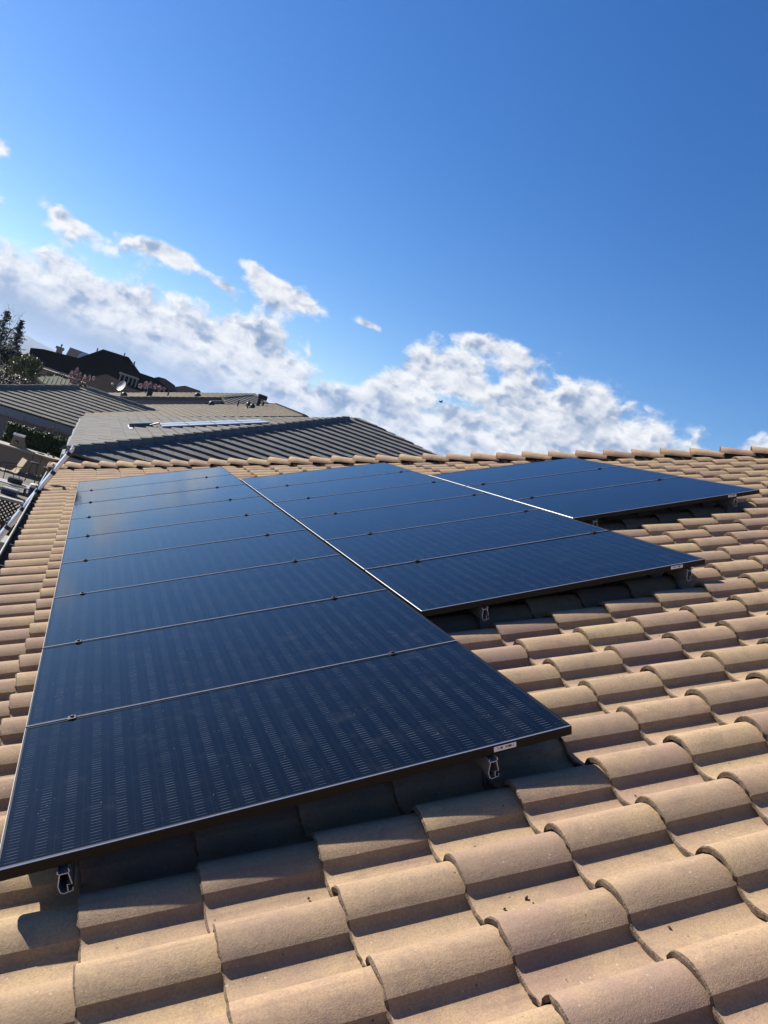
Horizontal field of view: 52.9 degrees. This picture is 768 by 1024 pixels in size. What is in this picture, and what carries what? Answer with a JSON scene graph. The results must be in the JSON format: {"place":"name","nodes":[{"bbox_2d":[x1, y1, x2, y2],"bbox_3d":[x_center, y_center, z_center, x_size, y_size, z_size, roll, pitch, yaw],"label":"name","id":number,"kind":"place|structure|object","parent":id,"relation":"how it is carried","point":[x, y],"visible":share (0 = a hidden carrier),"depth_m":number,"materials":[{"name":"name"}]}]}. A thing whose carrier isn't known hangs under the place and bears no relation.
{"place":"outdoors","nodes":[
{"label":"outdoors","id":0,"kind":"place"},
{"bbox_2d":[0,535,8,550],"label":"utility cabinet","id":1,"kind":"object","parent":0,"point":[3,541],"visible":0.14,"depth_m":12.04,"materials":[{"name":"metal"}]},
{"bbox_2d":[0,484,19,496],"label":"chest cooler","id":2,"kind":"object","parent":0,"point":[9,491],"visible":1,"depth_m":25.51,"materials":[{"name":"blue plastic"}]},
{"bbox_2d":[0,350,26,534],"bbox_3d":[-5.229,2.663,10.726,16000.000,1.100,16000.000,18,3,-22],"label":"ground","id":3,"kind":"structure","parent":0,"point":[22,352],"depth_m":131.16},
{"bbox_2d":[0,310,13,375],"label":"conifer","id":4,"kind":"object","parent":3,"relation":"on","point":[6,318],"visible":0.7,"depth_m":64.59,"materials":[{"name":"green plant"}]},
{"bbox_2d":[0,495,22,535],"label":"lattice fence","id":5,"kind":"object","parent":3,"relation":"on","point":[12,501],"visible":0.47,"depth_m":15.07,"materials":[{"name":"wood"}]},
{"bbox_2d":[0,305,25,344],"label":"bare tree","id":6,"kind":"object","parent":3,"relation":"on","point":[10,329],"visible":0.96,"depth_m":64.06,"materials":[{"name":"grey plant"}]},
{"bbox_2d":[0,320,26,383],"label":"conifer","id":7,"kind":"object","parent":3,"relation":"on","point":[18,339],"visible":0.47,"depth_m":64.15,"materials":[{"name":"green plant"}]},
{"bbox_2d":[0,343,27,376],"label":"dark shrub","id":8,"kind":"object","parent":3,"relation":"on","point":[5,353],"visible":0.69,"depth_m":61.30,"materials":[{"name":"green plant"}]},
{"bbox_2d":[0,375,38,384],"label":"winter shrub","id":9,"kind":"object","parent":3,"relation":"on","point":[8,380],"visible":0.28,"depth_m":48.10,"materials":[{"name":"brown plant"}]},
{"bbox_2d":[3,353,43,383],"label":"broadleaf tree","id":10,"kind":"object","parent":3,"relation":"on","point":[32,369],"visible":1,"depth_m":54.68,"materials":[{"name":"green plant"}]},
{"bbox_2d":[1,420,68,462],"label":"hedge","id":11,"kind":"object","parent":3,"relation":"on","point":[42,441],"visible":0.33,"depth_m":32.55,"materials":[{"name":"green plant"}]},
{"bbox_2d":[41,372,65,378],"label":"olive shrub","id":12,"kind":"object","parent":3,"relation":"on","point":[46,374],"visible":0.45,"depth_m":58.27,"materials":[{"name":"green plant"}]},
{"bbox_2d":[37,376,70,384],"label":"shed","id":13,"kind":"structure","parent":3,"relation":"on","point":[52,380],"depth_m":54.20,"materials":[{"name":"grey metal"}]},
{"bbox_2d":[47,419,62,433],"bbox_3d":[-14.779,-2.861,34.120,1.319,2.814,1.276,20,3,29],"label":"bare shrub","id":14,"kind":"object","parent":3,"relation":"on","point":[55,427],"visible":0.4,"depth_m":34.26,"materials":[{"name":"brown plant"}]},
{"bbox_2d":[66,347,84,357],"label":"attic house","id":15,"kind":"structure","parent":3,"relation":"on","point":[72,352],"depth_m":78.43,"materials":[{"name":"grey tile"}]},
{"bbox_2d":[68,367,94,384],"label":"blossom tree","id":16,"kind":"object","parent":3,"relation":"on","point":[75,377],"visible":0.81,"depth_m":58.04,"materials":[{"name":"pink plant"}]},
{"bbox_2d":[77,380,88,387],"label":"yellow shrub","id":17,"kind":"object","parent":3,"relation":"on","point":[81,385],"visible":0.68,"depth_m":53.12,"materials":[{"name":"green plant"}]},
{"bbox_2d":[24,344,167,391],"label":"dark roofed house","id":18,"kind":"structure","parent":3,"relation":"on","point":[103,362],"depth_m":73.71,"materials":[{"name":"black tile"}]},
{"bbox_2d":[75,374,139,392],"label":"brown roofed house","id":19,"kind":"structure","parent":3,"relation":"on","point":[102,383],"depth_m":64.21,"materials":[{"name":"brown tile"}]},
{"bbox_2d":[119,372,138,386],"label":"patio cover","id":20,"kind":"object","parent":3,"relation":"on","point":[129,376],"visible":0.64,"depth_m":66.63,"materials":[{"name":"beige paint"}]},
{"bbox_2d":[138,381,165,392],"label":"blossom tree","id":21,"kind":"object","parent":3,"relation":"on","point":[151,384],"visible":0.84,"depth_m":64.60,"materials":[{"name":"pink plant"}]},
{"bbox_2d":[0,384,308,440],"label":"wing house","id":22,"kind":"structure","parent":3,"relation":"on","point":[39,406],"depth_m":37.50,"materials":[{"name":"grey tile"}]},
{"bbox_2d":[111,381,125,399],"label":"satellite dish","id":23,"kind":"object","parent":22,"relation":"on","point":[121,385],"visible":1,"depth_m":40.45,"materials":[{"name":"white paint"}]},
{"bbox_2d":[155,377,176,391],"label":"hip house","id":24,"kind":"structure","parent":3,"relation":"on","point":[170,386],"depth_m":83.11,"materials":[{"name":"grey"}]},
{"bbox_2d":[162,386,200,392],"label":"gable house","id":25,"kind":"structure","parent":3,"relation":"on","point":[185,389],"depth_m":86.14,"materials":[{"name":"grey"}]},
{"bbox_2d":[108,387,267,404],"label":"gable house","id":26,"kind":"structure","parent":3,"relation":"on","point":[150,396],"depth_m":53.70,"materials":[{"name":"grey tile"}]},
{"bbox_2d":[60,416,436,463],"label":"grey tiled house","id":27,"kind":"structure","parent":3,"relation":"on","point":[98,439],"depth_m":23.08,"materials":[{"name":"tile"}]},
{"bbox_2d":[129,422,159,427],"bbox_3d":[-7.811,-2.845,25.102,0.880,0.469,0.725,18,3,-22],"label":"collector","id":28,"kind":"object","parent":27,"relation":"on","point":[142,424],"visible":0.98,"depth_m":24.95,"materials":[{"name":"metal"}]},
{"bbox_2d":[158,422,185,424],"bbox_3d":[-7.075,-2.939,25.758,0.791,0.339,0.880,18,3,-22],"label":"roof collector","id":29,"kind":"object","parent":27,"relation":"on","point":[172,423],"visible":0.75,"depth_m":25.60,"materials":[{"name":"blue glass"}]},
{"bbox_2d":[160,424,188,427],"bbox_3d":[-6.729,-2.774,24.813,0.791,0.339,0.880,18,3,-22],"label":"roof collector","id":30,"kind":"object","parent":27,"relation":"on","point":[173,425],"visible":1,"depth_m":24.51,"materials":[{"name":"silver metal"}]},
{"bbox_2d":[184,421,211,423],"bbox_3d":[-6.270,-3.005,26.042,0.791,0.339,0.880,18,3,-22],"label":"roof collector","id":31,"kind":"object","parent":27,"relation":"on","point":[198,422],"visible":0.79,"depth_m":25.89,"materials":[{"name":"blue glass"}]},
{"bbox_2d":[188,423,216,426],"bbox_3d":[-5.923,-2.840,25.097,0.791,0.339,0.880,18,3,-22],"label":"roof collector","id":32,"kind":"object","parent":27,"relation":"on","point":[201,424],"visible":0.93,"depth_m":24.79,"materials":[{"name":"silver metal"}]},
{"bbox_2d":[210,420,237,422],"bbox_3d":[-5.464,-3.071,26.326,0.791,0.339,0.880,18,3,-22],"label":"roof collector","id":33,"kind":"object","parent":27,"relation":"on","point":[224,421],"visible":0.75,"depth_m":26.19,"materials":[{"name":"blue glass"}]},
{"bbox_2d":[215,422,242,424],"bbox_3d":[-5.117,-2.906,25.381,0.791,0.339,0.880,18,3,-22],"label":"roof collector","id":34,"kind":"object","parent":27,"relation":"on","point":[228,423],"visible":0.93,"depth_m":25.07,"materials":[{"name":"blue glass"}]},
{"bbox_2d":[235,419,262,421],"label":"roof collector","id":35,"kind":"object","parent":27,"relation":"on","point":[249,420],"visible":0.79,"depth_m":26.49,"materials":[{"name":"blue glass"}]},
{"bbox_2d":[241,421,268,424],"bbox_3d":[-4.312,-2.972,25.665,0.791,0.339,0.880,18,3,-22],"label":"roof collector","id":36,"kind":"object","parent":27,"relation":"on","point":[254,422],"visible":0.93,"depth_m":25.35,"materials":[{"name":"blue glass"}]},
{"bbox_2d":[0,446,767,1023],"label":"tiled roof","id":37,"kind":"structure","parent":3,"relation":"on","point":[618,830],"depth_m":2.46,"materials":[{"name":"concrete"}]},
{"bbox_2d":[0,445,74,540],"bbox_3d":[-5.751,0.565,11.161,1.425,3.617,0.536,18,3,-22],"label":"gutter","id":38,"kind":"object","parent":37,"relation":"attached to","point":[7,527],"visible":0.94,"depth_m":11.06,"materials":[{"name":"metal"}]},
{"bbox_2d":[57,489,91,893],"bbox_3d":[-2.456,0.402,6.495,0.102,0.259,9.032,-8,12,-19],"label":"mounting rail","id":39,"kind":"object","parent":37,"relation":"attached to","point":[65,874],"visible":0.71,"depth_m":2.33,"materials":[{"name":"metal"}]},
{"bbox_2d":[76,467,230,491],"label":"solar panel","id":40,"kind":"object","parent":39,"relation":"attached to","point":[146,479],"visible":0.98,"depth_m":10.39,"materials":[{"name":"blue glass"}]},
{"bbox_2d":[74,474,244,503],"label":"solar panel","id":41,"kind":"object","parent":39,"relation":"attached to","point":[150,489],"visible":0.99,"depth_m":9.45,"materials":[{"name":"blue glass"}]},
{"bbox_2d":[70,484,260,518],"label":"solar panel","id":42,"kind":"object","parent":39,"relation":"attached to","point":[123,505],"visible":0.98,"depth_m":8.53,"materials":[{"name":"blue glass"}]},
{"bbox_2d":[66,496,280,538],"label":"solar panel","id":43,"kind":"object","parent":39,"relation":"attached to","point":[110,523],"visible":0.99,"depth_m":7.59,"materials":[{"name":"blue glass"}]},
{"bbox_2d":[61,511,305,563],"bbox_3d":[-1.742,0.209,6.719,1.950,0.038,0.982,-8,12,-19],"label":"solar panel","id":44,"kind":"object","parent":39,"relation":"attached to","point":[91,547],"visible":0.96,"depth_m":6.66,"materials":[{"name":"blue glass"}]},
{"bbox_2d":[53,529,339,597],"bbox_3d":[-1.403,0.371,5.793,1.950,0.038,0.982,-8,12,-19],"label":"solar panel","id":45,"kind":"object","parent":39,"relation":"attached to","point":[107,573],"visible":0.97,"depth_m":5.72,"materials":[{"name":"blue glass"}]},
{"bbox_2d":[43,555,386,648],"bbox_3d":[-1.063,0.533,4.866,1.950,0.038,0.982,-8,12,-19],"label":"solar panel","id":46,"kind":"object","parent":39,"relation":"attached to","point":[116,612],"visible":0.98,"depth_m":4.78,"materials":[{"name":"blue glass"}]},
{"bbox_2d":[26,589,456,727],"bbox_3d":[-0.723,0.694,3.940,1.950,0.039,0.982,-8,12,-19],"label":"solar panel","id":47,"kind":"object","parent":39,"relation":"attached to","point":[91,677],"visible":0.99,"depth_m":3.84,"materials":[{"name":"blue glass"}]},
{"bbox_2d":[0,641,571,881],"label":"solar panel","id":48,"kind":"object","parent":39,"relation":"attached to","point":[91,786],"visible":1,"depth_m":2.85,"materials":[{"name":"blue glass"}]},
{"bbox_2d":[206,476,498,789],"bbox_3d":[-1.114,0.218,6.956,0.102,0.259,9.032,-8,12,-19],"label":"mounting rail","id":49,"kind":"object","parent":37,"relation":"attached to","point":[488,766],"visible":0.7,"depth_m":2.79,"materials":[{"name":"metal"}]},
{"bbox_2d":[285,484,488,628],"bbox_3d":[-0.420,0.123,7.194,0.102,0.259,6.032,-8,12,-19],"label":"mounting rail","id":50,"kind":"object","parent":37,"relation":"attached to","point":[481,612],"visible":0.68,"depth_m":4.43,"materials":[{"name":"metal"}]},
{"bbox_2d":[240,462,410,490],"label":"solar panel","id":51,"kind":"object","parent":50,"relation":"attached to","point":[269,481],"visible":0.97,"depth_m":9.62,"materials":[{"name":"blue glass"}]},
{"bbox_2d":[255,471,443,503],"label":"solar panel","id":52,"kind":"object","parent":50,"relation":"attached to","point":[271,495],"visible":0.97,"depth_m":8.69,"materials":[{"name":"blue glass"}]},
{"bbox_2d":[273,481,484,519],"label":"solar panel","id":53,"kind":"object","parent":50,"relation":"attached to","point":[348,502],"visible":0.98,"depth_m":7.76,"materials":[{"name":"blue glass"}]},
{"bbox_2d":[295,493,537,542],"bbox_3d":[0.275,0.036,6.890,1.950,0.038,0.982,-8,12,-19],"label":"solar panel","id":54,"kind":"object","parent":50,"relation":"attached to","point":[323,528],"visible":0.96,"depth_m":6.83,"materials":[{"name":"blue glass"}]},
{"bbox_2d":[325,509,608,571],"bbox_3d":[0.615,0.198,5.963,1.950,0.039,0.982,-8,12,-19],"label":"solar panel","id":55,"kind":"object","parent":50,"relation":"attached to","point":[363,553],"visible":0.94,"depth_m":5.89,"materials":[{"name":"blue glass"}]},
{"bbox_2d":[365,531,704,616],"bbox_3d":[0.956,0.361,5.036,1.950,0.039,0.984,-8,12,-19],"label":"solar panel","id":56,"kind":"object","parent":50,"relation":"attached to","point":[426,588],"visible":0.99,"depth_m":4.90,"materials":[{"name":"blue glass"}]},
{"bbox_2d":[307,560,741,980],"bbox_3d":[1.525,0.939,2.960,3.845,1.694,4.244,18,3,-22],"label":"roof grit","id":57,"kind":"object","parent":37,"relation":"on","point":[504,908],"visible":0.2,"depth_m":2.29,"materials":[{"name":"brown stone"}]},
{"bbox_2d":[481,483,597,525],"bbox_3d":[1.256,-0.109,7.779,0.102,0.259,3.032,-8,12,-19],"label":"mounting rail","id":58,"kind":"object","parent":37,"relation":"attached to","point":[593,522],"visible":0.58,"depth_m":6.39,"materials":[{"name":"metal"}]},
{"bbox_2d":[429,458,618,486],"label":"solar panel","id":59,"kind":"object","parent":58,"relation":"attached to","point":[513,472],"visible":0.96,"depth_m":8.87,"materials":[{"name":"blue glass"}]},
{"bbox_2d":[466,466,681,500],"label":"solar panel","id":60,"kind":"object","parent":58,"relation":"attached to","point":[512,490],"visible":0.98,"depth_m":7.94,"materials":[{"name":"blue glass"}]},
{"bbox_2d":[513,477,759,520],"bbox_3d":[2.290,-0.138,7.069,1.950,0.039,0.984,-8,12,-19],"label":"solar panel","id":61,"kind":"object","parent":58,"relation":"attached to","point":[590,504],"visible":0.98,"depth_m":6.94,"materials":[{"name":"blue glass"}]},
{"bbox_2d":[399,471,691,588],"bbox_3d":[0.921,-0.061,7.654,0.102,0.259,6.032,-8,12,-19],"label":"mounting rail","id":62,"kind":"object","parent":37,"relation":"attached to","point":[685,573],"visible":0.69,"depth_m":4.89,"materials":[{"name":"metal"}]},
{"bbox_2d":[597,467,736,511],"bbox_3d":[2.625,-0.297,8.248,0.102,0.259,3.032,-8,12,-19],"label":"mounting rail","id":63,"kind":"object","parent":37,"relation":"attached to","point":[730,502],"visible":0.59,"depth_m":6.90,"materials":[{"name":"metal"}]},
{"bbox_2d":[0,478,28,494],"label":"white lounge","id":64,"kind":"object","parent":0,"point":[25,487],"visible":0.74,"depth_m":26.48,"materials":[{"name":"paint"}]},
{"bbox_2d":[7,476,22,484],"bbox_3d":[-12.739,-1.086,26.664,0.480,0.180,0.350,18,3,-22],"label":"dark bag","id":65,"kind":"object","parent":64,"relation":"on","point":[14,480],"visible":1,"depth_m":26.53,"materials":[{"name":"fabric"}]},
{"bbox_2d":[0,468,41,523],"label":"patio paving","id":66,"kind":"structure","parent":0,"point":[28,481],"depth_m":28.55,"materials":[{"name":"concrete"}]},
{"bbox_2d":[0,457,27,477],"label":"lounge chair","id":67,"kind":"object","parent":66,"relation":"on","point":[19,466],"visible":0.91,"depth_m":28.14,"materials":[{"name":"beige fabric"}]},
{"bbox_2d":[0,440,59,477],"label":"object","id":68,"kind":"object","parent":66,"relation":"on","point":[10,453],"visible":0.63,"depth_m":31.15,"materials":[{"name":"beige paint"}]},
{"bbox_2d":[9,432,25,448],"bbox_3d":[-14.782,-2.888,31.302,0.600,0.500,0.585,18,3,-22],"label":"outdoor oven","id":69,"kind":"object","parent":68,"relation":"on","point":[18,440],"visible":1,"depth_m":31.08,"materials":[{"name":"beige"}]},
{"bbox_2d":[24,454,41,482],"bbox_3d":[-13.409,-1.651,29.531,0.422,1.072,0.422,18,3,-22],"label":"bar stool","id":70,"kind":"object","parent":66,"relation":"on","point":[33,462],"visible":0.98,"depth_m":29.46,"materials":[{"name":"metal"}]},
{"bbox_2d":[0,327,55,352],"bbox_3d":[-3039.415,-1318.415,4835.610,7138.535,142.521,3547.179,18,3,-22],"label":"hill","id":71,"kind":"structure","parent":0,"point":[28,343],"depth_m":5120.06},
{"bbox_2d":[27,483,37,496],"bbox_3d":[-12.007,-0.726,26.429,0.336,0.490,0.333,20,3,27],"label":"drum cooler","id":72,"kind":"object","parent":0,"point":[32,488],"visible":0.46,"depth_m":26.29,"materials":[{"name":"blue plastic"}]},
{"bbox_2d":[0,0,767,455],"label":"sky","id":73,"kind":"structure","parent":0,"point":[545,222],"materials":[{"name":"blue"}]}
]}

